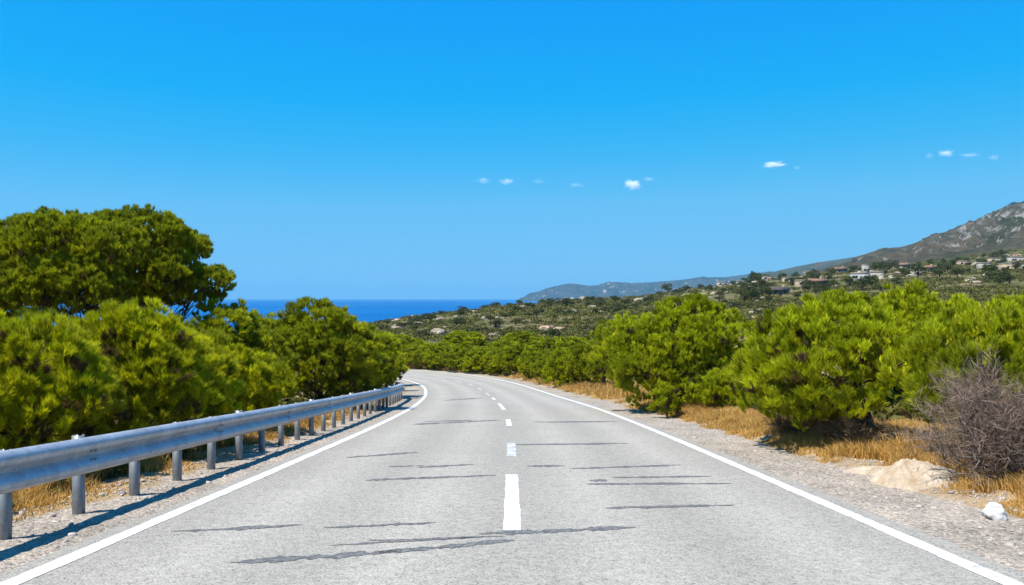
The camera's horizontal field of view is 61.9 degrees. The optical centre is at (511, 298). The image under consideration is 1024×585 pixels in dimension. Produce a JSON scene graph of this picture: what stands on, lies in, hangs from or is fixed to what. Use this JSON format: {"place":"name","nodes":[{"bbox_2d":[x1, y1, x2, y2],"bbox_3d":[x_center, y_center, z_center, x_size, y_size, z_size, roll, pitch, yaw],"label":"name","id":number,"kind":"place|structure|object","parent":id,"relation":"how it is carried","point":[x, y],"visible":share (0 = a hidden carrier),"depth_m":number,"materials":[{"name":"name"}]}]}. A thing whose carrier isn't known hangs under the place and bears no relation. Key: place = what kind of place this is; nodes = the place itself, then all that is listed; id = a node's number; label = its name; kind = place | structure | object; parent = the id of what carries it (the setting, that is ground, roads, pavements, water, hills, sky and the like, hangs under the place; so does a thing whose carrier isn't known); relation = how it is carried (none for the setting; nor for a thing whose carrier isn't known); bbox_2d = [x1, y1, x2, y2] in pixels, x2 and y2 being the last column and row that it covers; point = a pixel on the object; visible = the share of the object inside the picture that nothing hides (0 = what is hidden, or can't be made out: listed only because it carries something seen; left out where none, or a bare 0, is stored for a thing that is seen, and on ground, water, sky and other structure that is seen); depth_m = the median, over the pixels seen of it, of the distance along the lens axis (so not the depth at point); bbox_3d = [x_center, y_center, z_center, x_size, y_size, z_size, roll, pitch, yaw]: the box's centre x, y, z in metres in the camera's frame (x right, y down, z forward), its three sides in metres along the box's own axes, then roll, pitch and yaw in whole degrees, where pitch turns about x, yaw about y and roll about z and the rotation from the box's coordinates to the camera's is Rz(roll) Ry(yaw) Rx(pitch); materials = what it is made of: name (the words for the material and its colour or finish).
{"place":"outdoors","nodes":[
{"label":"outdoors","id":0,"kind":"place"},
{"bbox_2d":[2,299,555,330],"bbox_3d":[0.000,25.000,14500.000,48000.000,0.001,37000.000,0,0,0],"label":"sea","id":1,"kind":"structure","parent":0,"point":[370,310],"depth_m":2657.98,"materials":[{"name":"liquid"}]},
{"bbox_2d":[0,370,1023,584],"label":"road","id":2,"kind":"structure","parent":0,"point":[658,541],"depth_m":8.53,"materials":[{"name":"asphalt"}]},
{"bbox_2d":[0,378,426,584],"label":"edge line","id":3,"kind":"object","parent":2,"relation":"on","point":[49,566],"visible":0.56,"depth_m":8.45,"materials":[{"name":"white paint"}]},
{"bbox_2d":[177,524,300,531],"bbox_3d":[-2.601,2.182,8.093,1.186,0.033,0.221,0,0,-20],"label":"crack seal","id":4,"kind":"object","parent":2,"relation":"on","point":[245,527],"visible":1,"depth_m":8.14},
{"bbox_2d":[237,550,395,562],"bbox_3d":[-1.564,2.082,6.880,1.347,0.042,0.273,0,0,-17],"label":"crack seal","id":5,"kind":"object","parent":2,"relation":"on","point":[280,558],"visible":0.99,"depth_m":6.84,"materials":[{"name":"asphalt"}]},
{"bbox_2d":[324,522,436,527],"bbox_3d":[-1.274,2.195,8.280,1.100,0.026,0.157,0,0,-14],"label":"crack seal","id":6,"kind":"object","parent":2,"relation":"on","point":[379,525],"visible":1,"depth_m":8.24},
{"bbox_2d":[346,452,415,457],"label":"crack seal","id":7,"kind":"object","parent":2,"relation":"on","point":[382,454],"visible":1,"depth_m":15.04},
{"bbox_2d":[370,477,425,480],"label":"crack seal","id":8,"kind":"object","parent":2,"relation":"on","point":[395,478],"visible":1,"depth_m":11.76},
{"bbox_2d":[337,536,495,544],"bbox_3d":[-0.818,2.134,7.540,1.567,0.035,0.097,0,0,-17],"label":"crack seal","id":9,"kind":"object","parent":2,"relation":"on","point":[416,540],"visible":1,"depth_m":7.52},
{"bbox_2d":[373,537,471,540],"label":"crack seal","id":10,"kind":"object","parent":2,"relation":"on","point":[422,538],"visible":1,"depth_m":7.61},
{"bbox_2d":[377,539,512,552],"bbox_3d":[-0.538,2.115,7.291,1.252,0.047,0.209,0,0,-25],"label":"crack seal","id":11,"kind":"object","parent":2,"relation":"on","point":[422,548],"visible":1,"depth_m":7.27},
{"bbox_2d":[420,464,471,467],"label":"crack seal","id":12,"kind":"object","parent":2,"relation":"on","point":[445,465],"visible":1,"depth_m":13.34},
{"bbox_2d":[414,475,493,478],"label":"crack seal","id":13,"kind":"object","parent":2,"relation":"on","point":[453,476],"visible":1,"depth_m":11.98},
{"bbox_2d":[418,420,495,424],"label":"crack seal","id":14,"kind":"object","parent":2,"relation":"on","point":[454,422],"visible":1,"depth_m":23.98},
{"bbox_2d":[507,443,515,455],"bbox_3d":[-0.012,2.832,16.050,0.184,0.221,2.701,0,0,0],"label":"line","id":15,"kind":"object","parent":2,"relation":"on","point":[511,449],"visible":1,"depth_m":15.96,"materials":[{"name":"paint"}]},
{"bbox_2d":[503,474,520,529],"bbox_3d":[-0.001,2.344,10.100,0.186,0.344,4.200,0,0,0],"label":"line","id":16,"kind":"object","parent":2,"relation":"on","point":[512,516],"visible":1,"depth_m":9.44,"materials":[{"name":"white paint"}]},
{"bbox_2d":[64,448,976,583],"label":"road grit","id":17,"kind":"object","parent":2,"relation":"on","point":[441,485],"visible":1,"depth_m":9.37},
{"bbox_2d":[479,526,633,534],"bbox_3d":[0.463,2.172,8.022,1.596,0.038,0.282,0,0,-14],"label":"crack seal","id":18,"kind":"object","parent":2,"relation":"on","point":[513,532],"visible":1,"depth_m":7.99,"materials":[{"name":"asphalt"}]},
{"bbox_2d":[516,443,625,444],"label":"crack seal","id":19,"kind":"object","parent":2,"relation":"on","point":[571,443],"visible":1,"depth_m":17.23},
{"bbox_2d":[572,464,668,468],"bbox_3d":[1.826,2.598,13.192,1.948,0.046,0.276,0,0,-18],"label":"crack seal","id":20,"kind":"object","parent":2,"relation":"on","point":[622,466],"visible":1,"depth_m":13.20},
{"bbox_2d":[588,482,729,484],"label":"crack seal","id":21,"kind":"object","parent":2,"relation":"on","point":[659,483],"visible":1,"depth_m":11.25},
{"bbox_2d":[615,475,702,477],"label":"crack seal","id":22,"kind":"object","parent":2,"relation":"on","point":[658,476],"visible":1,"depth_m":11.97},
{"bbox_2d":[608,504,732,508],"bbox_3d":[1.748,2.284,9.387,1.503,0.026,0.195,0,0,-10],"label":"crack seal","id":23,"kind":"object","parent":2,"relation":"on","point":[659,506],"visible":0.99,"depth_m":9.37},
{"bbox_2d":[420,370,1023,584],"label":"edge line","id":24,"kind":"object","parent":2,"relation":"on","point":[977,568],"visible":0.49,"depth_m":8.45,"materials":[{"name":"white paint"}]},
{"bbox_2d":[0,0,1023,298],"label":"sky","id":25,"kind":"structure","parent":0,"point":[333,149],"materials":[{"name":"blue"}]},
{"bbox_2d":[12,249,1023,522],"bbox_3d":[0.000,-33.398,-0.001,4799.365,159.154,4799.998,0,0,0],"label":"ground","id":26,"kind":"structure","parent":0,"point":[982,501],"depth_m":35.22,"materials":[{"name":"soil"}]},
{"bbox_2d":[0,381,22,430],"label":"pine bush","id":27,"kind":"object","parent":26,"relation":"on","point":[6,400],"visible":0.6,"depth_m":11.07,"materials":[{"name":"green plant"}]},
{"bbox_2d":[43,477,71,495],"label":"weed","id":28,"kind":"object","parent":26,"relation":"on","point":[60,490],"visible":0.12,"depth_m":10.48,"materials":[{"name":"brown plant"}]},
{"bbox_2d":[0,309,133,449],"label":"pine bush","id":29,"kind":"object","parent":26,"relation":"on","point":[45,381],"visible":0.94,"depth_m":11.66,"materials":[{"name":"green plant"}]},
{"bbox_2d":[0,304,153,445],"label":"pine tree","id":30,"kind":"object","parent":26,"relation":"on","point":[25,310],"depth_m":18.46,"materials":[{"name":"green plant"}]},
{"bbox_2d":[94,463,128,478],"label":"weed","id":31,"kind":"object","parent":26,"relation":"on","point":[115,471],"visible":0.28,"depth_m":12.29,"materials":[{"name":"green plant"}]},
{"bbox_2d":[0,202,236,335],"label":"pine tree","id":32,"kind":"object","parent":26,"relation":"on","point":[74,262],"visible":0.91,"depth_m":24.65,"materials":[{"name":"green plant"}]},
{"bbox_2d":[17,295,229,443],"bbox_3d":[-6.542,1.570,14.490,3.315,3.293,3.123,0,0,-35],"label":"pine bush","id":33,"kind":"object","parent":26,"relation":"on","point":[140,347],"visible":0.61,"depth_m":14.02,"materials":[{"name":"green plant"}]},
{"bbox_2d":[161,448,195,460],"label":"weed","id":34,"kind":"object","parent":26,"relation":"on","point":[187,450],"visible":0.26,"depth_m":14.54,"materials":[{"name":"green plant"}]},
{"bbox_2d":[130,333,245,449],"bbox_3d":[-6.309,1.933,16.476,2.261,2.824,2.455,0,0,0],"label":"pine bush","id":35,"kind":"object","parent":26,"relation":"on","point":[235,386],"visible":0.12,"depth_m":16.37,"materials":[{"name":"green plant"}]},
{"bbox_2d":[155,313,234,425],"bbox_3d":[-9.199,2.391,22.959,3.279,4.080,3.238,0,0,38],"label":"pine tree","id":36,"kind":"object","parent":26,"relation":"on","point":[218,336],"visible":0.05,"depth_m":22.79,"materials":[{"name":"green plant"}]},
{"bbox_2d":[12,399,381,522],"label":"dry grass","id":37,"kind":"structure","parent":26,"relation":"on","point":[28,498],"depth_m":12.29,"materials":[{"name":"plant"}]},
{"bbox_2d":[0,374,421,572],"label":"gravel shoulder","id":38,"kind":"object","parent":26,"relation":"on","point":[19,555],"visible":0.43,"depth_m":9.81},
{"bbox_2d":[0,382,404,539],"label":"guardrail","id":39,"kind":"object","parent":38,"relation":"on","point":[76,458],"visible":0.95,"depth_m":10.38,"materials":[{"name":"metal"}]},
{"bbox_2d":[188,297,299,419],"bbox_3d":[-8.895,2.305,27.018,4.236,4.752,4.450,0,0,0],"label":"pine tree","id":40,"kind":"object","parent":26,"relation":"on","point":[246,333],"visible":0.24,"depth_m":26.62,"materials":[{"name":"green plant"}]},
{"bbox_2d":[195,342,298,417],"bbox_3d":[-6.245,2.282,19.582,2.661,2.644,2.225,0,0,-25],"label":"pine bush","id":41,"kind":"object","parent":26,"relation":"on","point":[258,377],"visible":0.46,"depth_m":19.18,"materials":[{"name":"green plant"}]},
{"bbox_2d":[249,308,295,333],"bbox_3d":[-10.623,3.125,38.110,3.916,5.469,3.798,0,0,-40],"label":"pine tree","id":42,"kind":"object","parent":26,"relation":"on","point":[272,325],"visible":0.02,"depth_m":37.76,"materials":[{"name":"green plant"}]},
{"bbox_2d":[266,296,386,402],"bbox_3d":[-7.198,2.259,32.023,5.199,4.844,5.504,0,0,0],"label":"pine tree","id":43,"kind":"object","parent":26,"relation":"on","point":[345,359],"visible":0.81,"depth_m":30.88,"materials":[{"name":"green plant"}]},
{"bbox_2d":[323,327,402,389],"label":"pine tree","id":44,"kind":"object","parent":26,"relation":"on","point":[387,338],"visible":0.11,"depth_m":43.70,"materials":[{"name":"green plant"}]},
{"bbox_2d":[367,326,404,388],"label":"pine tree","id":45,"kind":"object","parent":26,"relation":"on","point":[392,350],"visible":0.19,"depth_m":45.74,"materials":[{"name":"green plant"}]},
{"bbox_2d":[369,325,407,382],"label":"pine tree","id":46,"kind":"object","parent":26,"relation":"on","point":[405,355],"visible":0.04,"depth_m":61.83,"materials":[{"name":"green plant"}]},
{"bbox_2d":[381,353,409,387],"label":"pine tree","id":47,"kind":"object","parent":26,"relation":"on","point":[406,369],"visible":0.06,"depth_m":54.04,"materials":[{"name":"green plant"}]},
{"bbox_2d":[397,336,428,363],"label":"pine tree","id":48,"kind":"object","parent":26,"relation":"on","point":[406,341],"visible":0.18,"depth_m":91.80,"materials":[{"name":"green plant"}]},
{"bbox_2d":[411,329,431,336],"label":"bush","id":49,"kind":"object","parent":26,"relation":"on","point":[419,333],"visible":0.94,"depth_m":176.76,"materials":[{"name":"green plant"}]},
{"bbox_2d":[404,341,444,367],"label":"pine tree","id":50,"kind":"object","parent":26,"relation":"on","point":[413,351],"visible":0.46,"depth_m":87.47,"materials":[{"name":"green plant"}]},
{"bbox_2d":[422,342,455,369],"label":"pine tree","id":51,"kind":"object","parent":26,"relation":"on","point":[430,353],"visible":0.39,"depth_m":84.89,"materials":[{"name":"green plant"}]},
{"bbox_2d":[438,340,476,370],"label":"pine tree","id":52,"kind":"object","parent":26,"relation":"on","point":[457,351],"visible":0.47,"depth_m":81.97,"materials":[{"name":"green plant"}]},
{"bbox_2d":[450,317,466,323],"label":"bush","id":53,"kind":"object","parent":26,"relation":"on","point":[455,320],"visible":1,"depth_m":224.10,"materials":[{"name":"green plant"}]},
{"bbox_2d":[441,330,486,346],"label":"pine tree","id":54,"kind":"object","parent":26,"relation":"on","point":[453,336],"visible":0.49,"depth_m":104.86,"materials":[{"name":"green plant"}]},
{"bbox_2d":[464,326,488,332],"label":"bush","id":55,"kind":"object","parent":26,"relation":"on","point":[477,329],"visible":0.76,"depth_m":180.46,"materials":[{"name":"green plant"}]},
{"bbox_2d":[458,346,496,372],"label":"pine tree","id":56,"kind":"object","parent":26,"relation":"on","point":[475,354],"visible":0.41,"depth_m":79.02,"materials":[{"name":"green plant"}]},
{"bbox_2d":[487,317,503,327],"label":"bush","id":57,"kind":"object","parent":26,"relation":"on","point":[497,321],"visible":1,"depth_m":205.99,"materials":[{"name":"green plant"}]},
{"bbox_2d":[480,347,517,374],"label":"pine tree","id":58,"kind":"object","parent":26,"relation":"on","point":[486,359],"visible":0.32,"depth_m":76.45,"materials":[{"name":"green plant"}]},
{"bbox_2d":[486,339,518,353],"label":"pine tree","id":59,"kind":"object","parent":26,"relation":"on","point":[497,343],"visible":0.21,"depth_m":97.27,"materials":[{"name":"green plant"}]},
{"bbox_2d":[489,342,533,374],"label":"pine tree","id":60,"kind":"object","parent":26,"relation":"on","point":[502,356],"visible":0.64,"depth_m":74.00,"materials":[{"name":"green plant"}]},
{"bbox_2d":[508,318,528,325],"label":"bush","id":61,"kind":"object","parent":26,"relation":"on","point":[518,320],"visible":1,"depth_m":207.87,"materials":[{"name":"green plant"}]},
{"bbox_2d":[500,329,545,348],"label":"pine tree","id":62,"kind":"object","parent":26,"relation":"on","point":[524,337],"visible":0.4,"depth_m":102.65,"materials":[{"name":"green plant"}]},
{"bbox_2d":[35,247,1023,439],"bbox_3d":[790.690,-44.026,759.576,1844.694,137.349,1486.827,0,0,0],"label":"scrub","id":63,"kind":"object","parent":26,"relation":"on","point":[889,411],"visible":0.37,"depth_m":240.86,"materials":[{"name":"green plant"}]},
{"bbox_2d":[516,347,550,378],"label":"pine tree","id":64,"kind":"object","parent":26,"relation":"on","point":[525,357],"visible":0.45,"depth_m":68.32,"materials":[{"name":"green plant"}]},
{"bbox_2d":[530,350,564,382],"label":"pine tree","id":65,"kind":"object","parent":26,"relation":"on","point":[537,366],"visible":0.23,"depth_m":62.38,"materials":[{"name":"green plant"}]},
{"bbox_2d":[528,336,572,353],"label":"pine tree","id":66,"kind":"object","parent":26,"relation":"on","point":[547,342],"visible":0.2,"depth_m":78.93,"materials":[{"name":"green plant"}]},
{"bbox_2d":[547,327,561,335],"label":"bush","id":67,"kind":"object","parent":26,"relation":"on","point":[553,331],"visible":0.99,"depth_m":161.45,"materials":[{"name":"green plant"}]},
{"bbox_2d":[541,347,576,385],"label":"pine tree","id":68,"kind":"object","parent":26,"relation":"on","point":[553,368],"visible":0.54,"depth_m":57.36,"materials":[{"name":"green plant"}]},
{"bbox_2d":[554,298,572,305],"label":"bush","id":69,"kind":"object","parent":26,"relation":"on","point":[564,301],"visible":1,"depth_m":308.24,"materials":[{"name":"green plant"}]},
{"bbox_2d":[405,362,736,410],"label":"dry grass","id":70,"kind":"structure","parent":26,"relation":"on","point":[605,391],"depth_m":49.59,"materials":[{"name":"plant"}]},
{"bbox_2d":[551,335,590,368],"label":"pine tree","id":71,"kind":"object","parent":26,"relation":"on","point":[569,344],"visible":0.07,"depth_m":71.62,"materials":[{"name":"green plant"}]},
{"bbox_2d":[562,341,596,383],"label":"pine tree","id":72,"kind":"object","parent":26,"relation":"on","point":[577,364],"visible":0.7,"depth_m":55.42,"materials":[{"name":"green plant"}]},
{"bbox_2d":[583,318,615,384],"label":"pine tree","id":73,"kind":"object","parent":26,"relation":"on","point":[598,337],"visible":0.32,"depth_m":51.84,"materials":[{"name":"green plant"}]},
{"bbox_2d":[646,381,683,417],"bbox_3d":[4.764,3.361,26.419,1.054,1.635,0.991,0,0,-25],"label":"pine bush","id":74,"kind":"object","parent":26,"relation":"on","point":[660,396],"visible":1,"depth_m":26.28,"materials":[{"name":"green plant"}]},
{"bbox_2d":[588,292,768,407],"bbox_3d":[5.806,2.006,29.888,5.797,4.545,6.190,0,0,39],"label":"pine tree","id":75,"kind":"object","parent":26,"relation":"on","point":[679,340],"visible":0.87,"depth_m":28.59,"materials":[{"name":"green plant"}]},
{"bbox_2d":[680,374,721,405],"bbox_3d":[6.127,3.209,27.151,1.591,1.642,1.684,0,0,0],"label":"pine bush","id":76,"kind":"object","parent":26,"relation":"on","point":[694,390],"visible":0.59,"depth_m":27.07,"materials":[{"name":"green plant"}]},
{"bbox_2d":[409,369,1023,571],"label":"gravel shoulder","id":77,"kind":"object","parent":26,"relation":"on","point":[959,532],"visible":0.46,"depth_m":10.49},
{"bbox_2d":[1,395,1023,572],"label":"loose gravel","id":78,"kind":"structure","parent":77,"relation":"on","point":[122,492],"depth_m":10.26,"materials":[{"name":"gravel"}]},
{"bbox_2d":[981,502,1006,520],"bbox_3d":[4.957,2.211,8.739,0.257,0.230,0.290,31,0,-20],"label":"rock","id":79,"kind":"object","parent":77,"relation":"on","point":[993,511],"visible":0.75,"depth_m":8.67,"materials":[{"name":"white stone"}]},
{"bbox_2d":[699,363,755,409],"bbox_3d":[6.708,2.945,26.148,1.787,2.024,1.911,0,0,41],"label":"pine bush","id":80,"kind":"object","parent":26,"relation":"on","point":[716,392],"visible":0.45,"depth_m":25.94,"materials":[{"name":"green plant"}]},
{"bbox_2d":[743,286,761,298],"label":"tree","id":81,"kind":"object","parent":26,"relation":"on","point":[753,291],"visible":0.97,"depth_m":273.39,"materials":[{"name":"green plant"}]},
{"bbox_2d":[744,280,770,290],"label":"tree","id":82,"kind":"object","parent":26,"relation":"on","point":[750,284],"visible":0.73,"depth_m":329.66,"materials":[{"name":"green plant"}]},
{"bbox_2d":[758,286,771,295],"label":"tree","id":83,"kind":"object","parent":26,"relation":"on","point":[764,289],"visible":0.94,"depth_m":294.49,"materials":[{"name":"green plant"}]},
{"bbox_2d":[768,285,789,295],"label":"house","id":84,"kind":"structure","parent":26,"relation":"on","point":[781,291],"depth_m":297.79,"materials":[{"name":"beige paint"}]},
{"bbox_2d":[763,412,808,438],"bbox_3d":[5.721,2.630,17.601,1.262,1.083,1.091,0,0,31],"label":"dead bush","id":85,"kind":"object","parent":26,"relation":"on","point":[782,424],"visible":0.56,"depth_m":17.51,"materials":[{"name":"plant"}]},
{"bbox_2d":[807,277,829,288],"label":"house","id":86,"kind":"structure","parent":26,"relation":"on","point":[821,280],"depth_m":327.92,"materials":[{"name":"paint"}]},
{"bbox_2d":[722,289,928,431],"bbox_3d":[6.116,1.476,16.260,4.128,3.327,4.176,0,0,0],"label":"pine tree","id":87,"kind":"object","parent":26,"relation":"on","point":[792,357],"visible":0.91,"depth_m":15.40,"materials":[{"name":"green plant"}]},
{"bbox_2d":[628,396,1023,518],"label":"dry grass","id":88,"kind":"structure","parent":26,"relation":"on","point":[731,420],"depth_m":14.90,"materials":[{"name":"plant"}]},
{"bbox_2d":[803,286,879,387],"bbox_3d":[10.309,1.730,26.058,3.517,4.269,3.682,0,0,0],"label":"pine tree","id":89,"kind":"object","parent":26,"relation":"on","point":[865,296],"visible":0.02,"depth_m":25.76,"materials":[{"name":"green plant"}]},
{"bbox_2d":[803,409,911,448],"bbox_3d":[6.184,2.441,15.240,1.661,1.105,1.948,0,0,0],"label":"dead bush","id":90,"kind":"object","parent":26,"relation":"on","point":[834,429],"visible":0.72,"depth_m":15.22,"materials":[{"name":"plant"}]},
{"bbox_2d":[849,273,869,280],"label":"house","id":91,"kind":"structure","parent":26,"relation":"on","point":[857,275],"depth_m":387.13,"materials":[{"name":"grey paint"}]},
{"bbox_2d":[847,276,876,290],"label":"tree","id":92,"kind":"object","parent":26,"relation":"on","point":[864,281],"visible":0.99,"depth_m":281.69,"materials":[{"name":"green plant"}]},
{"bbox_2d":[846,466,887,475],"bbox_3d":[5.068,2.599,12.300,1.200,0.368,1.600,0,0,0],"label":"earth mound","id":93,"kind":"object","parent":26,"relation":"on","point":[868,470],"visible":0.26,"depth_m":12.45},
{"bbox_2d":[869,271,883,278],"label":"house","id":94,"kind":"structure","parent":26,"relation":"on","point":[880,274],"depth_m":393.17,"materials":[{"name":"white paint"}]},
{"bbox_2d":[878,261,899,268],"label":"tree","id":95,"kind":"object","parent":26,"relation":"on","point":[887,265],"visible":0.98,"depth_m":523.68,"materials":[{"name":"green plant"}]},
{"bbox_2d":[835,278,984,402],"bbox_3d":[10.819,1.490,23.135,4.436,4.197,4.195,0,0,0],"label":"pine tree","id":96,"kind":"object","parent":26,"relation":"on","point":[912,303],"visible":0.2,"depth_m":22.43,"materials":[{"name":"green plant"}]},
{"bbox_2d":[870,458,960,490],"bbox_3d":[5.313,2.483,11.500,1.500,0.647,1.900,0,0,0],"label":"earth mound","id":97,"kind":"object","parent":26,"relation":"on","point":[910,475],"visible":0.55,"depth_m":11.07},
{"bbox_2d":[905,263,931,277],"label":"tree","id":98,"kind":"object","parent":26,"relation":"on","point":[916,268],"visible":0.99,"depth_m":354.96,"materials":[{"name":"green plant"}]},
{"bbox_2d":[876,298,1023,449],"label":"pine bush","id":99,"kind":"object","parent":26,"relation":"on","point":[947,329],"visible":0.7,"depth_m":12.11,"materials":[{"name":"green plant"}]},
{"bbox_2d":[877,341,1023,491],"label":"dead bush","id":100,"kind":"object","parent":26,"relation":"on","point":[1001,443],"visible":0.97,"depth_m":10.68,"materials":[{"name":"plant"}]},
{"bbox_2d":[949,267,965,276],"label":"tree","id":101,"kind":"object","parent":26,"relation":"on","point":[959,271],"visible":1,"depth_m":334.70,"materials":[{"name":"green plant"}]},
{"bbox_2d":[989,269,1011,282],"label":"tree","id":102,"kind":"object","parent":26,"relation":"on","point":[999,277],"visible":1,"depth_m":264.26,"materials":[{"name":"green plant"}]},
{"bbox_2d":[982,290,1023,339],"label":"pine tree","id":103,"kind":"object","parent":26,"relation":"on","point":[1019,300],"visible":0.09,"depth_m":33.68,"materials":[{"name":"green plant"}]},
{"bbox_2d":[997,263,1023,270],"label":"house","id":104,"kind":"structure","parent":26,"relation":"on","point":[1004,265],"depth_m":416.49,"materials":[{"name":"beige paint"}]},
{"bbox_2d":[1006,257,1023,261],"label":"house","id":105,"kind":"structure","parent":26,"relation":"on","point":[1013,259],"depth_m":556.88,"materials":[{"name":"white paint"}]},
{"bbox_2d":[519,271,772,300],"bbox_3d":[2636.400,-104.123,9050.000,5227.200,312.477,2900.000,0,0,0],"label":"cape","id":106,"kind":"object","parent":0,"point":[603,290],"visible":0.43,"depth_m":7822.43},
{"bbox_2d":[748,256,857,279],"bbox_3d":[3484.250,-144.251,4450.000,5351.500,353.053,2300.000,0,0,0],"label":"hills","id":107,"kind":"structure","parent":0,"point":[808,267],"depth_m":4405.61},
{"bbox_2d":[818,201,1023,273],"bbox_3d":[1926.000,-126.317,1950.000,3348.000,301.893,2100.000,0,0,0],"label":"mountain","id":108,"kind":"structure","parent":0,"point":[1001,228],"depth_m":1248.68,"materials":[{"name":"stone"}]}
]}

